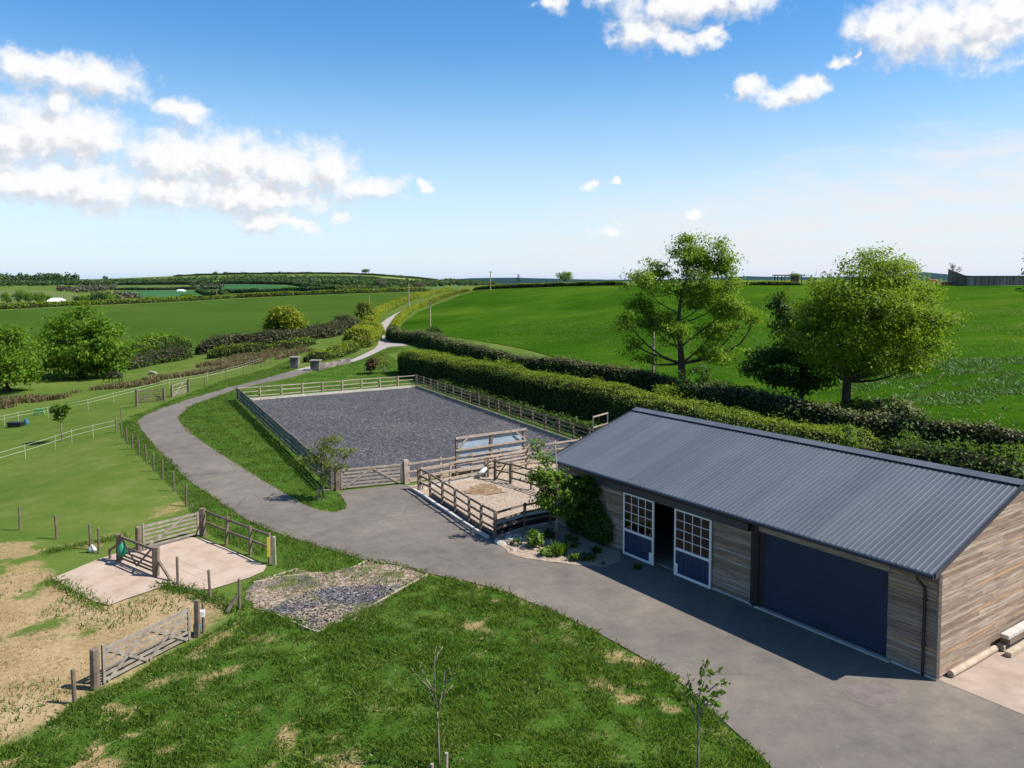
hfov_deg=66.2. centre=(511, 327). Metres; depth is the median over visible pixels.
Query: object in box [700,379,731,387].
bush
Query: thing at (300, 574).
timber edging
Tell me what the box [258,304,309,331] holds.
yellow bush
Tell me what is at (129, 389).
electric fence
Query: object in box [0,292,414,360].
field
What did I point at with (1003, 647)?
timber beam
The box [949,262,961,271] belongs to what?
bare tree
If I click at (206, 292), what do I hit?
hedge
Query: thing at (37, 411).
jump block
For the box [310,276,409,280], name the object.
hedge
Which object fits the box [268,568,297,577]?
timber edging
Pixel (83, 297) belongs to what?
field tree
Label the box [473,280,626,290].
field hedge
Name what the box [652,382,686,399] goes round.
bush
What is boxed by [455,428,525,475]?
mirror board
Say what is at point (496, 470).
corral gate
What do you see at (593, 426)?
goal frame
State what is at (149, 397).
field gate
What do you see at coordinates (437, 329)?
bush
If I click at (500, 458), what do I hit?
pale rail fence
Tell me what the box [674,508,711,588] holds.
sliding door
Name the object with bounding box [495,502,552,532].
corral fence
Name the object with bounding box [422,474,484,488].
kickboard
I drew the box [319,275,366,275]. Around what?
pale field
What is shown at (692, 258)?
open crowned tree
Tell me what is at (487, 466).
gate post
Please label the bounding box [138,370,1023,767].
drive
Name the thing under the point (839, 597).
roller door
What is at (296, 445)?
screened fence
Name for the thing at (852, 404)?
bush
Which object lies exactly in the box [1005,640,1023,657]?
timber beam
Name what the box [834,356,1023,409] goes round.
long grass
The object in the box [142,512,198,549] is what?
field gate
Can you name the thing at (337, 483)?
gate post
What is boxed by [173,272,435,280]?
hedge
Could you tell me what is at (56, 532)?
wire fence
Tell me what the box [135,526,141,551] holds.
gate post
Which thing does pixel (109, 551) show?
gate strut
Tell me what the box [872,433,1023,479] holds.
rough hedge
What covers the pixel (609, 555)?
gravel bed
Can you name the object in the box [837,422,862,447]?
sapling
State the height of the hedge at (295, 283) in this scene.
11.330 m
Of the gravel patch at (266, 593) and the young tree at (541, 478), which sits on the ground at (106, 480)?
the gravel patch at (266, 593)
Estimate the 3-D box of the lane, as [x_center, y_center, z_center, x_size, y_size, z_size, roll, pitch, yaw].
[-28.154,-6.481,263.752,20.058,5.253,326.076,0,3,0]
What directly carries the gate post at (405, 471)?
on the ground at (106, 480)
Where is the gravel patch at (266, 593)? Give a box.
[243,561,427,628]
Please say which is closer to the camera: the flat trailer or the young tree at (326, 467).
the young tree at (326, 467)
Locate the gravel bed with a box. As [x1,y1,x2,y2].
[487,523,620,566]
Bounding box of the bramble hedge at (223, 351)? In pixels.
[207,336,316,358]
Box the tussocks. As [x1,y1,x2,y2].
[482,298,1023,429]
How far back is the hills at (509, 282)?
3891.21 m
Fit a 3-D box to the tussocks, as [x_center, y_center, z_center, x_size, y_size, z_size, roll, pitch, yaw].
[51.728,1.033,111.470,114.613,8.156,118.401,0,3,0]
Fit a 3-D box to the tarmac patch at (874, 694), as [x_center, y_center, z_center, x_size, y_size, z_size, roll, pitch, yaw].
[10.480,10.618,22.758,1.722,0.001,1.411,0,3,0]
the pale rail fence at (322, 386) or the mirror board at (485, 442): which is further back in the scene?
the pale rail fence at (322, 386)
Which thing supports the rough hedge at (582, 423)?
on the ground at (106, 480)
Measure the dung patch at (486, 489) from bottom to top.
0.028 m
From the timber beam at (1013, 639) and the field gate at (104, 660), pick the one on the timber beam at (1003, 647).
the timber beam at (1013, 639)
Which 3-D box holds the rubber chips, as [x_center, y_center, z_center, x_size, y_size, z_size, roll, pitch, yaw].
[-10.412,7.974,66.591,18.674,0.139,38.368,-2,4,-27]
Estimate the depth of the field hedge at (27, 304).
392.00 m
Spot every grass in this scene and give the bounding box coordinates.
[0,347,771,767]
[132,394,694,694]
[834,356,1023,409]
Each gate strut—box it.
[108,545,115,558]
[158,559,171,580]
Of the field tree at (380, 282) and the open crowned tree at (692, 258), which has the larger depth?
the field tree at (380, 282)
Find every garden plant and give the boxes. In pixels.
[508,538,522,545]
[524,528,544,547]
[537,545,554,556]
[540,527,554,538]
[548,541,570,556]
[557,533,580,547]
[566,552,581,560]
[579,550,597,561]
[589,545,602,553]
[633,562,643,569]
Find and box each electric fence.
[0,358,260,419]
[0,420,114,458]
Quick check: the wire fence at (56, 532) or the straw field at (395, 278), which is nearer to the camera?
the wire fence at (56, 532)
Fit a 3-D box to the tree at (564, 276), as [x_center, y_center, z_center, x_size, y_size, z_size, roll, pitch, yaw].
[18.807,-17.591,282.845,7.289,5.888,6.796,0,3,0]
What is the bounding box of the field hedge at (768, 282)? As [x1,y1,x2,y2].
[727,280,802,284]
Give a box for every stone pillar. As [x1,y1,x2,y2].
[289,356,300,368]
[309,359,321,370]
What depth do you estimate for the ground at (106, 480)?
28.87 m
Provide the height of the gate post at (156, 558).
1.520 m
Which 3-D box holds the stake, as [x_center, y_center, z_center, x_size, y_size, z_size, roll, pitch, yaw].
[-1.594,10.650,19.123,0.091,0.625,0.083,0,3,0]
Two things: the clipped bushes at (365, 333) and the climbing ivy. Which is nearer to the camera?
the climbing ivy
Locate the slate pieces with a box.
[250,562,424,628]
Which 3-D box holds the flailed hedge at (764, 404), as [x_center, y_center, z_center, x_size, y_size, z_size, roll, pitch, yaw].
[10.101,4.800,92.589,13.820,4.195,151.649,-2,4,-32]
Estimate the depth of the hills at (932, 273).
10864.51 m
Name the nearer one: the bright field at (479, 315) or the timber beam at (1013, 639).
the timber beam at (1013, 639)
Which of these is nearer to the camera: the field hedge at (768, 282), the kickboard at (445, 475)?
the kickboard at (445, 475)
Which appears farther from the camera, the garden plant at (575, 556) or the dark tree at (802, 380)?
the dark tree at (802, 380)
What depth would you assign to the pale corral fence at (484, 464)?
47.41 m
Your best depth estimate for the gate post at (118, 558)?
33.41 m
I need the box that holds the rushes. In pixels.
[0,344,315,409]
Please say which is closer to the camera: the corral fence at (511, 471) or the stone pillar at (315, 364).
the corral fence at (511, 471)
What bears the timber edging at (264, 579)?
on the ground at (106, 480)
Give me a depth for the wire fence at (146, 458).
49.76 m
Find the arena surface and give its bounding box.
[245,388,571,486]
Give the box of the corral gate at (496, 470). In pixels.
[495,459,509,482]
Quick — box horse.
[103,372,122,380]
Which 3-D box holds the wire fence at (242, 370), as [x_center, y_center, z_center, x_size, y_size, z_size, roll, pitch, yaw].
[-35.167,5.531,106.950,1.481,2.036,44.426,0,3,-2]
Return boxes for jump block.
[33,408,45,414]
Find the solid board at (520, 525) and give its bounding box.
[497,511,555,534]
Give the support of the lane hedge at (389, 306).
on the ground at (106, 480)
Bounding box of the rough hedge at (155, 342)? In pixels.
[121,331,193,359]
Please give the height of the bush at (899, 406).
2.360 m
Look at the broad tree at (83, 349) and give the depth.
114.44 m
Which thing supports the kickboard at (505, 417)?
on the ground at (106, 480)
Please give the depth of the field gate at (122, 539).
32.57 m
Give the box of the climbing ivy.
[562,475,614,545]
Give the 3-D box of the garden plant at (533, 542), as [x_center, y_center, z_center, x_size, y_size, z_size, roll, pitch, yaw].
[1.051,9.526,35.320,0.979,0.968,1.057,3,4,38]
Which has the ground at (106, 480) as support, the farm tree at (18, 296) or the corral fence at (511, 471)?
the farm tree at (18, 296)
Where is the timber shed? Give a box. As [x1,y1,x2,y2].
[549,407,1023,679]
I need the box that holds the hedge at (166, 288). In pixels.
[114,286,221,289]
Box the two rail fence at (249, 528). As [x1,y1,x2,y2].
[202,508,271,563]
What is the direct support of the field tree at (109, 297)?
on the ground at (106, 480)
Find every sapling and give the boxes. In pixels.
[411,643,460,767]
[668,658,730,767]
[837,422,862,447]
[898,422,917,443]
[995,440,1023,462]
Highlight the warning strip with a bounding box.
[267,537,269,556]
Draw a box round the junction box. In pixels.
[200,609,204,617]
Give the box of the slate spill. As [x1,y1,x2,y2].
[259,584,399,630]
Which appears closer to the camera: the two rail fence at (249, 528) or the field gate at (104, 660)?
the field gate at (104, 660)
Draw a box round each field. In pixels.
[0,290,81,302]
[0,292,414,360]
[115,285,189,287]
[124,290,205,297]
[197,284,295,289]
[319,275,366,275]
[373,277,411,280]
[401,284,1023,432]
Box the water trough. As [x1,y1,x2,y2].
[6,418,28,426]
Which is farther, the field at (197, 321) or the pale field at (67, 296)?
the pale field at (67, 296)
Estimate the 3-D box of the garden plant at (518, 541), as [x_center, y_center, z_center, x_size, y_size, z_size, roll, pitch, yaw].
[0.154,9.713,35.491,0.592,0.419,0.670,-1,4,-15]
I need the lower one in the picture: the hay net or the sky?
the hay net
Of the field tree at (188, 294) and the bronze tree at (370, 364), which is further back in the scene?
the field tree at (188, 294)
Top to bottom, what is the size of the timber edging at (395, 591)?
0.102 m
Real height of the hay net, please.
0.603 m
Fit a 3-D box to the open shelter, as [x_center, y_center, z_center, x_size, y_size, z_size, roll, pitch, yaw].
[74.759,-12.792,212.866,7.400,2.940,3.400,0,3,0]
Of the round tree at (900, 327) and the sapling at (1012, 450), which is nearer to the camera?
the sapling at (1012, 450)
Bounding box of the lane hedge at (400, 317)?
[391,289,470,326]
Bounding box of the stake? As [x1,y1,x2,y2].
[445,752,447,767]
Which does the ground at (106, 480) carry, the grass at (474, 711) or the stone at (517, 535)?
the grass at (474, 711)
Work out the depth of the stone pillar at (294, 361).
104.69 m
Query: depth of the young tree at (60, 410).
62.80 m
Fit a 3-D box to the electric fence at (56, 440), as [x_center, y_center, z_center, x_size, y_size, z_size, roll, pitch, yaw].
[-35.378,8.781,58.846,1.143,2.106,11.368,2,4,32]
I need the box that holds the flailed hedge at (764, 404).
[385,326,1023,459]
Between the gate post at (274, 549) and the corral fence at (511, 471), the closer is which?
the gate post at (274, 549)
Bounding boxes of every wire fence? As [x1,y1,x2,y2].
[18,506,99,553]
[115,418,203,536]
[176,556,211,598]
[192,354,286,386]
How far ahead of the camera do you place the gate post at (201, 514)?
36.83 m
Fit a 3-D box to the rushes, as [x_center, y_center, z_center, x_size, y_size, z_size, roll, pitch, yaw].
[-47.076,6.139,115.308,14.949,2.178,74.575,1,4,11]
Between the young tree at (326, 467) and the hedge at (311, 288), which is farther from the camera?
the hedge at (311, 288)
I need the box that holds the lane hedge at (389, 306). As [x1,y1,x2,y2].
[361,286,453,321]
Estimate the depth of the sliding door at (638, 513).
33.68 m
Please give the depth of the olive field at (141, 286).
1057.17 m
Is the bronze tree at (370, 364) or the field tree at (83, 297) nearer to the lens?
the bronze tree at (370, 364)
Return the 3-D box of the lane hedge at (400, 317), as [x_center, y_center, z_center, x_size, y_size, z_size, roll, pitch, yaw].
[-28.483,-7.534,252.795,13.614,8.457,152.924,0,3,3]
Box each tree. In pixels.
[0,292,12,302]
[0,323,54,391]
[11,289,24,302]
[21,291,34,301]
[24,300,141,380]
[32,291,46,301]
[44,295,53,300]
[49,403,72,440]
[72,296,80,300]
[79,294,90,300]
[87,291,110,300]
[103,294,121,299]
[180,293,198,295]
[292,434,358,500]
[351,298,379,319]
[364,357,378,373]
[372,350,395,373]
[375,278,385,287]
[414,281,425,287]
[516,438,594,539]
[555,270,573,281]
[610,228,769,379]
[736,286,840,398]
[763,241,975,410]
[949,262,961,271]
[1014,258,1023,300]
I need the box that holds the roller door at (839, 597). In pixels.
[762,533,888,657]
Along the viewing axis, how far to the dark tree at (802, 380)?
70.16 m
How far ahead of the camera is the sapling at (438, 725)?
19.20 m
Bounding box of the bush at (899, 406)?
[863,397,931,418]
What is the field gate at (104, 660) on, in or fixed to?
on the ground at (106, 480)
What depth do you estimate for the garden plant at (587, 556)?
33.66 m
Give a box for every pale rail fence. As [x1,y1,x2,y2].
[238,375,415,398]
[408,437,581,483]
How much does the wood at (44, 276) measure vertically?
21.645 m
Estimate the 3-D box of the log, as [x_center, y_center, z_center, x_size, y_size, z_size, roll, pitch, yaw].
[14.445,10.404,24.558,2.952,0.217,0.220,-2,4,-35]
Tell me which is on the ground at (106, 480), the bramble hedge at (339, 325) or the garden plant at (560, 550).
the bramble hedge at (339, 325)
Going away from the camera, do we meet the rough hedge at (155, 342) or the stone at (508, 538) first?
the stone at (508, 538)
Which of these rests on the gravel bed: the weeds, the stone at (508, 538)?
the stone at (508, 538)
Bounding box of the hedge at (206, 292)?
[195,287,229,295]
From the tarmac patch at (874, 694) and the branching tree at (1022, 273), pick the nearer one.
the tarmac patch at (874, 694)
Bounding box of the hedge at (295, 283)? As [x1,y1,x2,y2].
[117,280,334,286]
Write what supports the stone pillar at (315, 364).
on the ground at (106, 480)
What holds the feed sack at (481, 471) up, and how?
on the pale corral fence at (484, 464)
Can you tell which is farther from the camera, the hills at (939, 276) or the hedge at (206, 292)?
the hills at (939, 276)
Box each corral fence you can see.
[417,468,496,538]
[420,449,560,489]
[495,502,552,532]
[509,462,554,489]
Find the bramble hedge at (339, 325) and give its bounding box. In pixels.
[194,313,359,354]
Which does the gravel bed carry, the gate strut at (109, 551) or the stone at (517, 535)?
the stone at (517, 535)
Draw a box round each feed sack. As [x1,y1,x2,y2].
[87,544,96,552]
[477,467,486,474]
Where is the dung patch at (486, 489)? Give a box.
[462,483,501,494]
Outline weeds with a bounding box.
[0,531,433,741]
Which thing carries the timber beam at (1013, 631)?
on the timber beam at (1013, 639)
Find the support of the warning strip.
attached to the two rail fence at (249, 528)
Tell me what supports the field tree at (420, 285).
on the ground at (106, 480)
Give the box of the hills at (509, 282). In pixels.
[478,280,598,283]
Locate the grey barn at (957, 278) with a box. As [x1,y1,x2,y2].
[948,269,1023,285]
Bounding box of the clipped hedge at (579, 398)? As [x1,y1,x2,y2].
[397,348,883,451]
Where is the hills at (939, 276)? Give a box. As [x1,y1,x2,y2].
[442,274,947,280]
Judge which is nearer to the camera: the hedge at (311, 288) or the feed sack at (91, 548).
the feed sack at (91, 548)
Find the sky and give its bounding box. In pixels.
[0,0,1023,279]
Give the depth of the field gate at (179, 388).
82.88 m
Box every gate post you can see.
[70,668,76,702]
[89,647,99,690]
[116,533,122,561]
[135,389,137,406]
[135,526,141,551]
[152,546,159,576]
[162,388,164,400]
[170,385,172,397]
[187,379,189,391]
[194,599,199,637]
[199,508,205,535]
[201,602,204,633]
[272,536,275,565]
[334,468,339,490]
[402,459,408,483]
[487,457,488,476]
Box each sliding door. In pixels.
[623,492,654,564]
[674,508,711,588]
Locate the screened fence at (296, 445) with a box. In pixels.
[236,387,332,490]
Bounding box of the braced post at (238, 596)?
[225,578,240,612]
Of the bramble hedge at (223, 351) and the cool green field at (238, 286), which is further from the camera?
the cool green field at (238, 286)
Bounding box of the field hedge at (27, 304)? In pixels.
[0,287,428,309]
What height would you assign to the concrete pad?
0.004 m
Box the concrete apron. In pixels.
[938,642,1023,713]
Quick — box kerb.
[412,488,488,538]
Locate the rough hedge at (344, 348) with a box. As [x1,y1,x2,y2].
[301,340,360,362]
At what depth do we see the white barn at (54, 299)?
350.37 m
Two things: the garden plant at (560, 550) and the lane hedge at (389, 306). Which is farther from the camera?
the lane hedge at (389, 306)
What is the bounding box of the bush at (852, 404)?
[830,396,891,414]
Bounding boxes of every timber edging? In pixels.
[253,576,277,582]
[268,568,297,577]
[278,572,320,576]
[372,574,426,604]
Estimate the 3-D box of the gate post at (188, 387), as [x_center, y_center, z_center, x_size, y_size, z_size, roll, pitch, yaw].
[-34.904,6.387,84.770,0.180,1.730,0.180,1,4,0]
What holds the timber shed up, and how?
on the ground at (106, 480)
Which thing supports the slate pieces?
on the gravel patch at (266, 593)
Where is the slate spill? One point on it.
(321, 605)
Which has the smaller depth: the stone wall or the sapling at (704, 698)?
the sapling at (704, 698)
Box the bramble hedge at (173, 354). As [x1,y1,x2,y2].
[109,344,195,371]
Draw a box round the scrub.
[56,279,384,299]
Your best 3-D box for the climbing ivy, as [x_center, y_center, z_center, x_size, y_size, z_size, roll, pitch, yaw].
[3.385,8.354,36.401,0.611,3.112,3.812,-2,4,-34]
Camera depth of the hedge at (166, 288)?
919.52 m
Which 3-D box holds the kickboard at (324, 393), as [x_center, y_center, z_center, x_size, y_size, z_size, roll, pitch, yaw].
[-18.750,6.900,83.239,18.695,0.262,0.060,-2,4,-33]
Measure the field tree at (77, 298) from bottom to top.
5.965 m
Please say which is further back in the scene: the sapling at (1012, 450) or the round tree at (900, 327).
the round tree at (900, 327)
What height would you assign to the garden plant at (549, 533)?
0.712 m
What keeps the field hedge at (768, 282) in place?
on the ground at (106, 480)
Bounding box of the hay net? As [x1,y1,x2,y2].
[117,543,127,556]
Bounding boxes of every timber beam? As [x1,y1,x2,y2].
[996,637,1023,651]
[1000,621,1023,639]
[1000,632,1023,644]
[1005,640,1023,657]
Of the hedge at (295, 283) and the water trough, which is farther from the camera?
the hedge at (295, 283)
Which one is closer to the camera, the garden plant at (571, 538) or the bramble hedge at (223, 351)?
the garden plant at (571, 538)
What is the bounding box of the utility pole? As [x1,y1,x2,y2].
[652,331,654,372]
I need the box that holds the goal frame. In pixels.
[592,412,607,429]
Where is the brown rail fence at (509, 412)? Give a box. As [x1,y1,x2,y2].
[416,375,593,439]
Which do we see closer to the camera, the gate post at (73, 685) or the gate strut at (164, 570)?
the gate post at (73, 685)
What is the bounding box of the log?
[947,645,998,677]
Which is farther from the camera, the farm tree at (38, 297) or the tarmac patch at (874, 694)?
the farm tree at (38, 297)
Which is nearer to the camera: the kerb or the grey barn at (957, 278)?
the kerb
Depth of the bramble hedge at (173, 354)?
138.41 m
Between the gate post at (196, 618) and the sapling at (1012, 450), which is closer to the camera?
the gate post at (196, 618)
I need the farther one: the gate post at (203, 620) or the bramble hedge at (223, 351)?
the bramble hedge at (223, 351)
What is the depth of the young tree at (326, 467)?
42.73 m
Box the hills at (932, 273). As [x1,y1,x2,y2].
[906,272,966,275]
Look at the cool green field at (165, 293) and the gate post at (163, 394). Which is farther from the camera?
the cool green field at (165, 293)
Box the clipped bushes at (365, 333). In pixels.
[342,320,385,348]
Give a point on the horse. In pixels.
(110, 374)
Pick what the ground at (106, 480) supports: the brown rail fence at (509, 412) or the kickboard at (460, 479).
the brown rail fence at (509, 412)
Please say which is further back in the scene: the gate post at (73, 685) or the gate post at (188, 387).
the gate post at (188, 387)
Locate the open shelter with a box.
[772,275,802,282]
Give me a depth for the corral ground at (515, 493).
43.76 m
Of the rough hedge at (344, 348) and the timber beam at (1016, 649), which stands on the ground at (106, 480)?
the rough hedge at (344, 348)
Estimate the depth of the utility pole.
84.81 m
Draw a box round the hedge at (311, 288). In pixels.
[209,284,413,293]
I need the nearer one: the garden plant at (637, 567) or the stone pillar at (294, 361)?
the garden plant at (637, 567)
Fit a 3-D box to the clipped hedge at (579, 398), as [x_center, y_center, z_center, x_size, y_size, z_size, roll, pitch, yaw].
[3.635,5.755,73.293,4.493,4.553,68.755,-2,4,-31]
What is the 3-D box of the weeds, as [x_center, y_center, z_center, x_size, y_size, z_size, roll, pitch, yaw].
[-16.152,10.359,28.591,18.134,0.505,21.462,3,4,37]
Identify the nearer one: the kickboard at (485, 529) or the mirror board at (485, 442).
the kickboard at (485, 529)
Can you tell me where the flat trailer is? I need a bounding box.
[936,281,951,284]
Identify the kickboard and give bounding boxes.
[250,385,414,399]
[410,460,544,481]
[415,385,574,442]
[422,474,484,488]
[432,492,496,537]
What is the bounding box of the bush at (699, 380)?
[674,362,719,397]
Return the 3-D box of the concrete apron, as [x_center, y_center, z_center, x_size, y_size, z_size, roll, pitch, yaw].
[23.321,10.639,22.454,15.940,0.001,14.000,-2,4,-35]
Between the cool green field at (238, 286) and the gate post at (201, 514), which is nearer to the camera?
the gate post at (201, 514)
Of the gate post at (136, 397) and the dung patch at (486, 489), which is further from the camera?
the gate post at (136, 397)
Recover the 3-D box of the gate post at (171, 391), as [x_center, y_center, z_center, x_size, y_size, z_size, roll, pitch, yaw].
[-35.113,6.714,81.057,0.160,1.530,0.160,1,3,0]
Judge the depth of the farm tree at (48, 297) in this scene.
559.83 m
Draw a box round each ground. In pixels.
[0,274,1023,767]
[409,464,555,532]
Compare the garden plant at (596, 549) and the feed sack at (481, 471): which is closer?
the garden plant at (596, 549)
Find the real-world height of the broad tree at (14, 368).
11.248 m
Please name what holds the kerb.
on the drive
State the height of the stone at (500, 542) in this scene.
0.314 m
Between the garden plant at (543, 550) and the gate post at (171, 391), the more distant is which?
the gate post at (171, 391)
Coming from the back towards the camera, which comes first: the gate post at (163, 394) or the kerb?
the gate post at (163, 394)
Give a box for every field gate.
[101,607,190,683]
[120,533,152,572]
[138,389,161,402]
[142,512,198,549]
[172,381,186,396]
[341,463,402,488]
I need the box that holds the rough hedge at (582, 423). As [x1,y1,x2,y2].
[432,378,605,435]
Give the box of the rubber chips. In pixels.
[249,387,569,487]
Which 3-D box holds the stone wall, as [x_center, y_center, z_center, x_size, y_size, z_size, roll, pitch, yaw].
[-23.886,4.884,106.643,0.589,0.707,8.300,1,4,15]
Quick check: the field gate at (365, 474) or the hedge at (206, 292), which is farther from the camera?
the hedge at (206, 292)
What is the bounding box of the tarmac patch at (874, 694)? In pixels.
[846,682,900,706]
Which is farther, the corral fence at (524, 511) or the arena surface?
the arena surface
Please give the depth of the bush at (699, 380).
76.05 m
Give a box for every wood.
[0,272,79,280]
[0,274,501,286]
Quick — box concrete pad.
[53,537,266,604]
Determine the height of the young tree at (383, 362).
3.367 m
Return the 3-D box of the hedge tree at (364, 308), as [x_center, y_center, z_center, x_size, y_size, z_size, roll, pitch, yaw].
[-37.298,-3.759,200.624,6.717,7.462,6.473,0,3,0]
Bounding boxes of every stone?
[495,540,506,545]
[504,536,517,542]
[513,533,522,537]
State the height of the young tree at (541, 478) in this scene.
4.892 m
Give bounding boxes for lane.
[297,311,407,370]
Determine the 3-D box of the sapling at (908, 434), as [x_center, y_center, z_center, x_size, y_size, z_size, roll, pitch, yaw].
[22.785,7.431,45.556,1.512,3.908,1.417,0,3,0]
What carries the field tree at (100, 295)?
on the ground at (106, 480)
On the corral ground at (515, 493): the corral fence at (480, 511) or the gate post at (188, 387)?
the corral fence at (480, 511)
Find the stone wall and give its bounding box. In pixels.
[321,358,350,368]
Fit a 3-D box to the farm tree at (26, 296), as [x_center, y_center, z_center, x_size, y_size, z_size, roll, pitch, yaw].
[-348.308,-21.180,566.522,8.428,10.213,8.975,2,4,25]
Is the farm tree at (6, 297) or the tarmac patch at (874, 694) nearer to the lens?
the tarmac patch at (874, 694)
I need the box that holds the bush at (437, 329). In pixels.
[426,325,444,336]
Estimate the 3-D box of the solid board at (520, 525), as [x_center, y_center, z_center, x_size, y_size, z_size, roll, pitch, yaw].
[1.119,9.348,38.172,4.949,0.500,0.328,-3,4,-36]
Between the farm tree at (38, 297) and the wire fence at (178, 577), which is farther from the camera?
the farm tree at (38, 297)
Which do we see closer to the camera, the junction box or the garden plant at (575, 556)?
the junction box
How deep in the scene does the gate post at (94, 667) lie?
22.98 m
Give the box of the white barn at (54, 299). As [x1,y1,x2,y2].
[47,298,65,301]
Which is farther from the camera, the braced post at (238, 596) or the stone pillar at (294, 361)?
the stone pillar at (294, 361)

